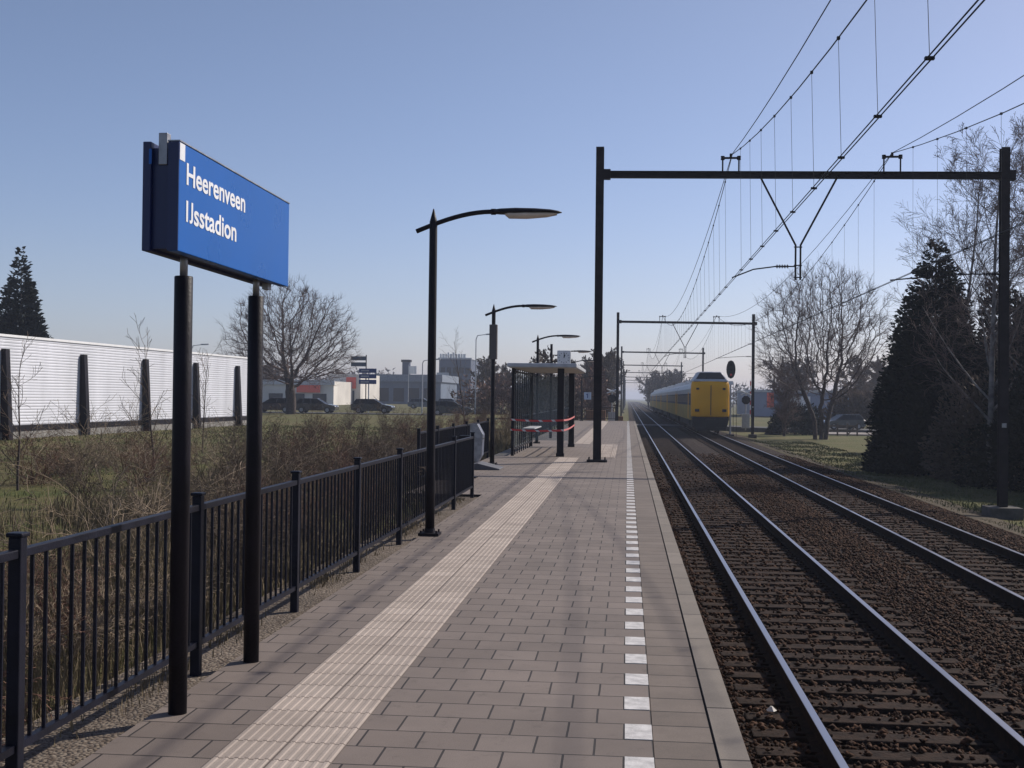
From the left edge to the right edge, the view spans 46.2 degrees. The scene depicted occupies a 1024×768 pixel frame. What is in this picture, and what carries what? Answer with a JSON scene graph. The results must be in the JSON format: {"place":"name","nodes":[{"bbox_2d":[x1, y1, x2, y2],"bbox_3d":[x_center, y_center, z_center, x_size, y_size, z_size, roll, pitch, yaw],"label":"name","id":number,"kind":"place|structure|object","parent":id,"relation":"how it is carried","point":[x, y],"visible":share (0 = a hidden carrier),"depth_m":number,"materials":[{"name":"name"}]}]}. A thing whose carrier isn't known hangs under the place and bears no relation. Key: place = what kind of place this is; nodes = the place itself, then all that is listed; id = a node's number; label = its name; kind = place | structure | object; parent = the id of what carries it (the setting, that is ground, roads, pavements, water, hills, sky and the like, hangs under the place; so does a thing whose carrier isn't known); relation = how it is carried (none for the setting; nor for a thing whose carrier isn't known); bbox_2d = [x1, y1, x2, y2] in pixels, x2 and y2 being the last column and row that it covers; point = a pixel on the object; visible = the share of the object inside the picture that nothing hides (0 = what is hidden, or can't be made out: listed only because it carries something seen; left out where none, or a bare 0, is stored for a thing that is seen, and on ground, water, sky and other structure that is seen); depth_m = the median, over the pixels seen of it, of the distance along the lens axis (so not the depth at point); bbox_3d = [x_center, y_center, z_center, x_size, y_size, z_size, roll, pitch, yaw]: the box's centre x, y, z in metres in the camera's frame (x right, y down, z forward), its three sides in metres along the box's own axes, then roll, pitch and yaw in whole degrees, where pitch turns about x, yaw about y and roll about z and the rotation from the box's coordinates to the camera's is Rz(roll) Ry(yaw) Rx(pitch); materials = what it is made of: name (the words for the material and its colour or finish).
{"place":"outdoors","nodes":[
{"label":"outdoors","id":0,"kind":"place"},
{"bbox_2d":[0,427,544,726],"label":"dry grass","id":1,"kind":"structure","parent":0,"point":[502,441],"depth_m":15.65,"materials":[{"name":"plant"}]},
{"bbox_2d":[72,420,654,767],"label":"platform paving","id":2,"kind":"structure","parent":0,"point":[519,662],"depth_m":8.18,"materials":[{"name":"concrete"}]},
{"bbox_2d":[142,133,289,715],"bbox_3d":[-1.775,0.407,7.362,0.204,3.460,2.074,1,-1,5],"label":"station sign","id":3,"kind":"object","parent":2,"relation":"on","point":[201,210],"visible":0.99,"depth_m":6.68,"materials":[{"name":"metal"}]},
{"bbox_2d":[201,421,617,767],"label":"tactile paving","id":4,"kind":"structure","parent":2,"relation":"on","point":[318,716],"depth_m":8.01,"materials":[{"name":"concrete"}]},
{"bbox_2d":[459,424,484,477],"bbox_3d":[-0.902,1.455,26.184,0.577,1.180,0.415,1,-1,5],"label":"litter bin","id":5,"kind":"object","parent":2,"relation":"on","point":[478,442],"visible":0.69,"depth_m":25.97,"materials":[{"name":"metal"}]},
{"bbox_2d":[416,208,561,535],"bbox_3d":[-0.324,-0.151,15.254,1.871,4.175,0.280,1,-1,5],"label":"platform lamp","id":6,"kind":"object","parent":2,"relation":"on","point":[511,213],"visible":1,"depth_m":15.27,"materials":[{"name":"metal"}]},
{"bbox_2d":[485,304,556,464],"bbox_3d":[0.207,0.020,31.024,1.871,4.175,0.280,1,-1,5],"label":"platform lamp","id":7,"kind":"object","parent":2,"relation":"on","point":[492,412],"visible":0.92,"depth_m":31.04,"materials":[{"name":"metal"}]},
{"bbox_2d":[489,324,497,358],"bbox_3d":[-0.481,-1.089,31.103,0.200,0.900,0.180,1,-1,5],"label":"speaker box","id":8,"kind":"object","parent":7,"relation":"attached to","point":[493,339],"visible":1,"depth_m":31.02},
{"bbox_2d":[507,363,585,456],"bbox_3d":[1.252,0.819,39.505,2.060,2.780,8.000,1,-1,5],"label":"waiting shelter","id":9,"kind":"object","parent":2,"relation":"on","point":[571,369],"visible":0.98,"depth_m":37.70,"materials":[{"name":"grey metal"}]},
{"bbox_2d":[532,335,579,442],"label":"platform lamp","id":10,"kind":"object","parent":2,"relation":"on","point":[537,380],"visible":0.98,"depth_m":45.97,"materials":[{"name":"metal"}]},
{"bbox_2d":[549,344,570,437],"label":"station clock","id":11,"kind":"object","parent":2,"relation":"on","point":[563,356],"visible":0.78,"depth_m":52.01,"materials":[{"name":"paint"}]},
{"bbox_2d":[624,421,654,767],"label":"white edge marking","id":12,"kind":"object","parent":2,"relation":"on","point":[638,731],"visible":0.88,"depth_m":8.16,"materials":[{"name":"paint"}]},
{"bbox_2d":[587,147,1022,520],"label":"overhead line gantry","id":13,"kind":"object","parent":2,"relation":"on","point":[1001,509],"visible":0.94,"depth_m":32.51,"materials":[{"name":"brown metal"}]},
{"bbox_2d":[634,0,984,385],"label":"overhead line","id":14,"kind":"object","parent":13,"relation":"hanging from","point":[928,58],"visible":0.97,"depth_m":18.81,"materials":[{"name":"metal"}]},
{"bbox_2d":[662,75,1023,382],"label":"overhead line","id":15,"kind":"object","parent":13,"relation":"hanging from","point":[999,233],"visible":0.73,"depth_m":28.35,"materials":[{"name":"metal"}]},
{"bbox_2d":[0,398,1023,736],"bbox_3d":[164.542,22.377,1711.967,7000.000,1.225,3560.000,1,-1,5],"label":"ground","id":16,"kind":"structure","parent":0,"point":[856,444],"depth_m":43.95,"materials":[{"name":"green plant"}]},
{"bbox_2d":[0,331,49,490],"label":"sapling","id":17,"kind":"object","parent":16,"relation":"on","point":[17,457],"visible":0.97,"depth_m":23.11,"materials":[{"name":"brown plant"}]},
{"bbox_2d":[0,246,52,392],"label":"spruce tree","id":18,"kind":"object","parent":16,"relation":"on","point":[16,318],"visible":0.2,"depth_m":87.32,"materials":[{"name":"green plant"}]},
{"bbox_2d":[0,424,73,484],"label":"bare shrub","id":19,"kind":"object","parent":16,"relation":"on","point":[31,481],"visible":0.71,"depth_m":24.28,"materials":[{"name":"plant"}]},
{"bbox_2d":[1,561,91,761],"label":"bare shrub","id":20,"kind":"object","parent":16,"relation":"on","point":[4,672],"visible":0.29,"depth_m":6.00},
{"bbox_2d":[0,533,131,651],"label":"bare shrub","id":21,"kind":"object","parent":16,"relation":"on","point":[36,581],"visible":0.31,"depth_m":8.95,"materials":[{"name":"plant"}]},
{"bbox_2d":[32,423,126,505],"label":"bare shrub","id":22,"kind":"object","parent":16,"relation":"on","point":[69,483],"visible":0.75,"depth_m":19.95,"materials":[{"name":"plant"}]},
{"bbox_2d":[0,388,164,480],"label":"bare shrub","id":23,"kind":"object","parent":16,"relation":"on","point":[82,440],"visible":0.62,"depth_m":25.87,"materials":[{"name":"plant"}]},
{"bbox_2d":[4,563,167,681],"bbox_3d":[-3.116,1.684,8.270,1.406,0.848,1.598,1,-1,-3],"label":"bare shrub","id":24,"kind":"object","parent":16,"relation":"on","point":[75,652],"visible":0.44,"depth_m":8.24,"materials":[{"name":"plant"}]},
{"bbox_2d":[32,398,164,477],"bbox_3d":[-9.574,1.258,26.881,3.360,1.990,2.464,1,-1,0],"label":"bare shrub","id":25,"kind":"object","parent":16,"relation":"on","point":[65,447],"visible":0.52,"depth_m":26.73,"materials":[{"name":"plant"}]},
{"bbox_2d":[40,408,200,472],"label":"bare shrub","id":26,"kind":"object","parent":16,"relation":"on","point":[109,441],"visible":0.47,"depth_m":28.17,"materials":[{"name":"plant"}]},
{"bbox_2d":[0,435,245,575],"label":"bare shrub","id":27,"kind":"object","parent":16,"relation":"on","point":[88,554],"visible":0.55,"depth_m":11.96,"materials":[{"name":"plant"}]},
{"bbox_2d":[0,334,246,440],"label":"noise barrier","id":28,"kind":"object","parent":16,"relation":"on","point":[69,373],"visible":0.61,"depth_m":54.61,"materials":[{"name":"metal"}]},
{"bbox_2d":[96,433,170,489],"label":"bare shrub","id":29,"kind":"object","parent":16,"relation":"on","point":[142,465],"visible":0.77,"depth_m":23.83,"materials":[{"name":"plant"}]},
{"bbox_2d":[35,548,235,647],"bbox_3d":[-2.853,1.718,9.606,1.628,0.804,1.433,1,-1,-39],"label":"bare shrub","id":30,"kind":"object","parent":16,"relation":"on","point":[142,599],"visible":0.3,"depth_m":9.62,"materials":[{"name":"plant"}]},
{"bbox_2d":[60,407,218,484],"bbox_3d":[-7.829,1.344,25.124,3.240,1.801,2.376,1,-1,-45],"label":"bare shrub","id":31,"kind":"object","parent":16,"relation":"on","point":[131,445],"visible":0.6,"depth_m":24.95,"materials":[{"name":"plant"}]},
{"bbox_2d":[120,313,191,480],"bbox_3d":[-7.824,0.403,26.067,1.580,3.904,1.387,1,-1,5],"label":"sapling","id":32,"kind":"object","parent":16,"relation":"on","point":[151,430],"visible":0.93,"depth_m":25.98,"materials":[{"name":"brown plant"}]},
{"bbox_2d":[1,430,328,556],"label":"bare shrub","id":33,"kind":"object","parent":16,"relation":"on","point":[136,514],"visible":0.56,"depth_m":13.58,"materials":[{"name":"plant"}]},
{"bbox_2d":[89,466,245,529],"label":"bare shrub","id":34,"kind":"object","parent":16,"relation":"on","point":[164,500],"visible":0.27,"depth_m":16.30,"materials":[{"name":"plant"}]},
{"bbox_2d":[2,514,374,737],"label":"undergrowth","id":35,"kind":"object","parent":16,"relation":"on","point":[77,684],"visible":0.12,"depth_m":9.58,"materials":[{"name":"brown plant"}]},
{"bbox_2d":[163,465,245,543],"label":"bare shrub","id":36,"kind":"object","parent":16,"relation":"on","point":[215,519],"visible":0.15,"depth_m":14.70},
{"bbox_2d":[191,338,223,452],"bbox_3d":[-9.868,0.480,37.628,1.428,3.948,1.705,1,-1,-26],"label":"sapling","id":37,"kind":"object","parent":16,"relation":"on","point":[203,407],"visible":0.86,"depth_m":37.74,"materials":[{"name":"brown plant"}]},
{"bbox_2d":[157,451,307,593],"bbox_3d":[-2.607,1.361,11.527,1.355,1.622,1.788,1,-1,-32],"label":"bare shrub","id":38,"kind":"object","parent":16,"relation":"on","point":[234,538],"visible":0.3,"depth_m":11.42,"materials":[{"name":"plant"}]},
{"bbox_2d":[195,433,278,491],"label":"bare shrub","id":39,"kind":"object","parent":16,"relation":"on","point":[233,455],"visible":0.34,"depth_m":22.31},
{"bbox_2d":[0,432,474,767],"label":"metal fence","id":40,"kind":"object","parent":16,"relation":"on","point":[456,458],"visible":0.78,"depth_m":7.74,"materials":[{"name":"metal"}]},
{"bbox_2d":[0,497,477,767],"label":"dirt strip","id":41,"kind":"object","parent":16,"relation":"on","point":[69,750],"depth_m":7.44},
{"bbox_2d":[3,496,465,746],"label":"edge weeds","id":42,"kind":"object","parent":41,"relation":"on","point":[321,579],"visible":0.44,"depth_m":8.84,"materials":[{"name":"brown plant"}]},
{"bbox_2d":[191,407,291,473],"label":"bare shrub","id":43,"kind":"object","parent":16,"relation":"on","point":[231,437],"visible":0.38,"depth_m":25.74,"materials":[{"name":"plant"}]},
{"bbox_2d":[162,424,330,500],"bbox_3d":[-4.423,1.427,19.883,2.918,1.577,2.140,1,-1,-15],"label":"bare shrub","id":44,"kind":"object","parent":16,"relation":"on","point":[269,470],"visible":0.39,"depth_m":19.85,"materials":[{"name":"plant"}]},
{"bbox_2d":[154,379,351,404],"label":"shop building","id":45,"kind":"structure","parent":16,"relation":"on","point":[339,393],"depth_m":219.92,"materials":[{"name":"grey metal"}]},
{"bbox_2d":[229,403,330,491],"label":"bare shrub","id":46,"kind":"object","parent":16,"relation":"on","point":[265,460],"visible":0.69,"depth_m":24.21,"materials":[{"name":"plant"}]},
{"bbox_2d":[213,274,362,413],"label":"bare tree","id":47,"kind":"object","parent":16,"relation":"on","point":[289,382],"visible":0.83,"depth_m":113.70,"materials":[{"name":"brown plant"}]},
{"bbox_2d":[235,461,346,556],"bbox_3d":[-2.492,1.521,13.740,1.037,1.309,1.368,2,-1,-58],"label":"bare shrub","id":48,"kind":"object","parent":16,"relation":"on","point":[301,512],"visible":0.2,"depth_m":13.66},
{"bbox_2d":[243,465,343,547],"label":"bare shrub","id":49,"kind":"object","parent":16,"relation":"on","point":[301,502],"visible":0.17,"depth_m":14.53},
{"bbox_2d":[240,402,358,473],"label":"bare shrub","id":50,"kind":"object","parent":16,"relation":"on","point":[310,436],"visible":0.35,"depth_m":27.07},
{"bbox_2d":[273,428,355,499],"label":"bare shrub","id":51,"kind":"object","parent":16,"relation":"on","point":[313,459],"visible":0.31,"depth_m":22.92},
{"bbox_2d":[265,425,387,482],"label":"bare shrub","id":52,"kind":"object","parent":16,"relation":"on","point":[333,448],"visible":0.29,"depth_m":25.82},
{"bbox_2d":[295,443,377,497],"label":"bare shrub","id":53,"kind":"object","parent":16,"relation":"on","point":[344,464],"visible":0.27,"depth_m":21.47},
{"bbox_2d":[303,455,396,525],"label":"bare shrub","id":54,"kind":"object","parent":16,"relation":"on","point":[349,489],"visible":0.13,"depth_m":17.20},
{"bbox_2d":[327,374,379,402],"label":"shop building","id":55,"kind":"structure","parent":16,"relation":"on","point":[358,390],"depth_m":234.42,"materials":[{"name":"white concrete"}]},
{"bbox_2d":[325,419,396,467],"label":"bare shrub","id":56,"kind":"object","parent":16,"relation":"on","point":[369,441],"visible":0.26,"depth_m":28.28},
{"bbox_2d":[317,426,409,495],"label":"bare shrub","id":57,"kind":"object","parent":16,"relation":"on","point":[352,452],"visible":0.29,"depth_m":21.83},
{"bbox_2d":[310,431,425,544],"bbox_3d":[-1.821,1.409,15.862,0.933,1.601,2.269,0,-1,44],"label":"bare shrub","id":58,"kind":"object","parent":16,"relation":"on","point":[380,455],"visible":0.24,"depth_m":15.89,"materials":[{"name":"plant"}]},
{"bbox_2d":[372,416,421,476],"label":"bare shrub","id":59,"kind":"object","parent":16,"relation":"on","point":[399,440],"visible":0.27,"depth_m":26.71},
{"bbox_2d":[376,374,458,403],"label":"warehouse","id":60,"kind":"structure","parent":16,"relation":"on","point":[393,388],"depth_m":265.49,"materials":[{"name":"grey metal"}]},
{"bbox_2d":[417,418,488,486],"bbox_3d":[-1.275,1.657,29.415,0.080,1.435,11.830,1,-1,5],"label":"metal fence","id":61,"kind":"object","parent":16,"relation":"on","point":[441,436],"visible":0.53,"depth_m":27.83,"materials":[{"name":"metal"}]},
{"bbox_2d":[437,352,479,402],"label":"office building","id":62,"kind":"structure","parent":16,"relation":"on","point":[446,363],"depth_m":320.90,"materials":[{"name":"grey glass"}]},
{"bbox_2d":[466,356,523,409],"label":"distant tree","id":63,"kind":"object","parent":16,"relation":"on","point":[483,366],"visible":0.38,"depth_m":169.33,"materials":[{"name":"brown plant"}]},
{"bbox_2d":[451,371,545,413],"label":"hedge","id":64,"kind":"object","parent":16,"relation":"on","point":[499,393],"visible":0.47,"depth_m":129.55,"materials":[{"name":"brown plant"}]},
{"bbox_2d":[522,406,568,442],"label":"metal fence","id":65,"kind":"object","parent":16,"relation":"on","point":[543,415],"visible":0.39,"depth_m":59.74,"materials":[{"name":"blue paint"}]},
{"bbox_2d":[508,346,583,420],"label":"hedge","id":66,"kind":"object","parent":16,"relation":"on","point":[544,384],"visible":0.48,"depth_m":104.32,"materials":[{"name":"brown plant"}]},
{"bbox_2d":[568,362,615,419],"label":"hedge","id":67,"kind":"object","parent":16,"relation":"on","point":[587,385],"visible":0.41,"depth_m":125.98,"materials":[{"name":"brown plant"}]},
{"bbox_2d":[571,347,621,410],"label":"distant tree","id":68,"kind":"object","parent":16,"relation":"on","point":[608,364],"visible":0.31,"depth_m":148.33,"materials":[{"name":"brown plant"}]},
{"bbox_2d":[620,346,704,415],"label":"overhead line gantry","id":69,"kind":"object","parent":16,"relation":"on","point":[702,353],"visible":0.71,"depth_m":161.31,"materials":[{"name":"grey metal"}]},
{"bbox_2d":[644,370,686,395],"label":"distant tree","id":70,"kind":"object","parent":16,"relation":"on","point":[657,383],"visible":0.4,"depth_m":260.26,"materials":[{"name":"grey plant"}]},
{"bbox_2d":[616,312,756,437],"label":"overhead line gantry","id":71,"kind":"object","parent":16,"relation":"on","point":[752,435],"visible":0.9,"depth_m":96.85,"materials":[{"name":"brown metal"}]},
{"bbox_2d":[726,360,736,435],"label":"railway signal","id":72,"kind":"object","parent":16,"relation":"on","point":[730,369],"visible":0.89,"depth_m":94.72,"materials":[{"name":"grey metal"}]},
{"bbox_2d":[741,380,750,429],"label":"crossing signal","id":73,"kind":"object","parent":16,"relation":"on","point":[746,399],"visible":0.94,"depth_m":112.72,"materials":[{"name":"grey metal"}]},
{"bbox_2d":[763,351,807,435],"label":"bare tree","id":74,"kind":"object","parent":16,"relation":"on","point":[782,413],"visible":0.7,"depth_m":102.71,"materials":[{"name":"brown plant"}]},
{"bbox_2d":[763,355,821,389],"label":"distant tree","id":75,"kind":"object","parent":16,"relation":"on","point":[813,374],"visible":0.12,"depth_m":219.23,"materials":[{"name":"brown plant"}]},
{"bbox_2d":[764,402,824,434],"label":"hedge","id":76,"kind":"object","parent":16,"relation":"on","point":[803,424],"visible":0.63,"depth_m":106.41,"materials":[{"name":"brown plant"}]},
{"bbox_2d":[737,390,864,417],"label":"warehouse","id":77,"kind":"structure","parent":16,"relation":"on","point":[761,398],"depth_m":211.66,"materials":[{"name":"blue metal"}]},
{"bbox_2d":[746,255,894,439],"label":"bare tree","id":78,"kind":"object","parent":16,"relation":"on","point":[839,372],"visible":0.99,"depth_m":94.44,"materials":[{"name":"brown plant"}]},
{"bbox_2d":[628,402,1023,767],"bbox_3d":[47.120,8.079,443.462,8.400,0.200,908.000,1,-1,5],"label":"ballast bed","id":79,"kind":"object","parent":16,"relation":"on","point":[695,445],"visible":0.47,"depth_m":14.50,"materials":[{"name":"gravel"}]},
{"bbox_2d":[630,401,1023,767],"bbox_3d":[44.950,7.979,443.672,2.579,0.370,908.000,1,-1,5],"label":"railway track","id":80,"kind":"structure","parent":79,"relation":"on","point":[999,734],"depth_m":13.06,"materials":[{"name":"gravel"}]},
{"bbox_2d":[638,402,1023,633],"bbox_3d":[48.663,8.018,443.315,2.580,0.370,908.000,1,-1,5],"label":"railway track","id":81,"kind":"structure","parent":79,"relation":"on","point":[1005,598],"depth_m":24.85,"materials":[{"name":"brown metal"}]},
{"bbox_2d":[650,372,729,433],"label":"passenger train","id":82,"kind":"object","parent":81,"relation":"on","point":[698,401],"visible":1,"depth_m":87.63,"materials":[{"name":"yellow metal"}]},
{"bbox_2d":[790,387,877,428],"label":"hedge","id":83,"kind":"object","parent":16,"relation":"on","point":[853,407],"visible":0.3,"depth_m":122.51,"materials":[{"name":"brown plant"}]},
{"bbox_2d":[838,355,886,404],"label":"distant tree","id":84,"kind":"object","parent":16,"relation":"on","point":[874,382],"visible":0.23,"depth_m":185.43,"materials":[{"name":"brown plant"}]},
{"bbox_2d":[860,238,986,476],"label":"conifer","id":85,"kind":"object","parent":16,"relation":"on","point":[902,407],"visible":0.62,"depth_m":50.56,"materials":[{"name":"green plant"}]},
{"bbox_2d":[872,136,1023,342],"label":"birch tree","id":86,"kind":"object","parent":16,"relation":"on","point":[973,233],"visible":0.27,"depth_m":58.74,"materials":[{"name":"brown plant"}]},
{"bbox_2d":[905,111,1023,485],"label":"birch tree","id":87,"kind":"object","parent":16,"relation":"on","point":[992,334],"visible":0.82,"depth_m":44.51,"materials":[{"name":"brown plant"}]},
{"bbox_2d":[912,350,1021,482],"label":"evergreen bush","id":88,"kind":"object","parent":16,"relation":"on","point":[972,416],"visible":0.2,"depth_m":47.56,"materials":[{"name":"green plant"}]},
{"bbox_2d":[929,127,1023,393],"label":"birch tree","id":89,"kind":"object","parent":16,"relation":"on","point":[1013,194],"visible":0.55,"depth_m":46.60,"materials":[{"name":"brown plant"}]},
{"bbox_2d":[950,341,1023,491],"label":"evergreen bush","id":90,"kind":"object","parent":16,"relation":"on","point":[978,475],"visible":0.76,"depth_m":43.13,"materials":[{"name":"green plant"}]},
{"bbox_2d":[965,271,1023,475],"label":"evergreen bush","id":91,"kind":"object","parent":16,"relation":"on","point":[1020,344],"visible":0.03,"depth_m":50.30,"materials":[{"name":"green plant"}]},
{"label":"platform foundation","id":92,"kind":"structure","parent":16,"relation":"on","visible":0},
{"bbox_2d":[629,421,718,767],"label":"platform edge tiles","id":93,"kind":"object","parent":92,"relation":"on","point":[681,735],"visible":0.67,"depth_m":8.17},
{"bbox_2d":[633,422,720,767],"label":"platform joint fill","id":94,"kind":"object","parent":92,"relation":"on","point":[689,645],"depth_m":8.24,"materials":[{"name":"concrete"}]},
{"bbox_2d":[633,421,752,767],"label":"platform coping","id":95,"kind":"object","parent":92,"relation":"on","point":[729,743],"visible":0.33,"depth_m":8.17,"materials":[{"name":"concrete"}]},
{"bbox_2d":[0,0,1023,398],"label":"sky","id":96,"kind":"structure","parent":0,"point":[369,118],"materials":[{"name":"blue"}]},
{"bbox_2d":[262,412,877,432],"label":"road","id":97,"kind":"structure","parent":0,"point":[741,429],"depth_m":115.69,"materials":[{"name":"asphalt"}]},
{"bbox_2d":[262,398,285,412],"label":"parked car","id":98,"kind":"object","parent":97,"relation":"on","point":[272,403],"visible":0.43,"depth_m":119.59,"materials":[{"name":"grey paint"}]},
{"bbox_2d":[296,398,338,412],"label":"parked car","id":99,"kind":"object","parent":97,"relation":"on","point":[305,405],"visible":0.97,"depth_m":119.45,"materials":[{"name":"paint"}]},
{"bbox_2d":[351,399,394,413],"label":"parked car","id":100,"kind":"object","parent":97,"relation":"on","point":[370,404],"visible":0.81,"depth_m":120.62,"materials":[{"name":"black paint"}]},
{"bbox_2d":[435,401,473,415],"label":"parked car","id":101,"kind":"object","parent":97,"relation":"on","point":[442,407],"visible":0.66,"depth_m":118.12,"materials":[{"name":"paint"}]},
{"bbox_2d":[824,414,865,429],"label":"parked car","id":102,"kind":"object","parent":97,"relation":"on","point":[848,419],"visible":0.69,"depth_m":115.06,"materials":[{"name":"paint"}]},
{"bbox_2d":[723,431,1023,536],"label":"sandy path","id":103,"kind":"structure","parent":0,"point":[975,515],"depth_m":36.33,"materials":[{"name":"sand"}]},
{"bbox_2d":[748,439,1023,533],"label":"verge grass","id":104,"kind":"structure","parent":0,"point":[787,444],"depth_m":47.16,"materials":[{"name":"plant"}]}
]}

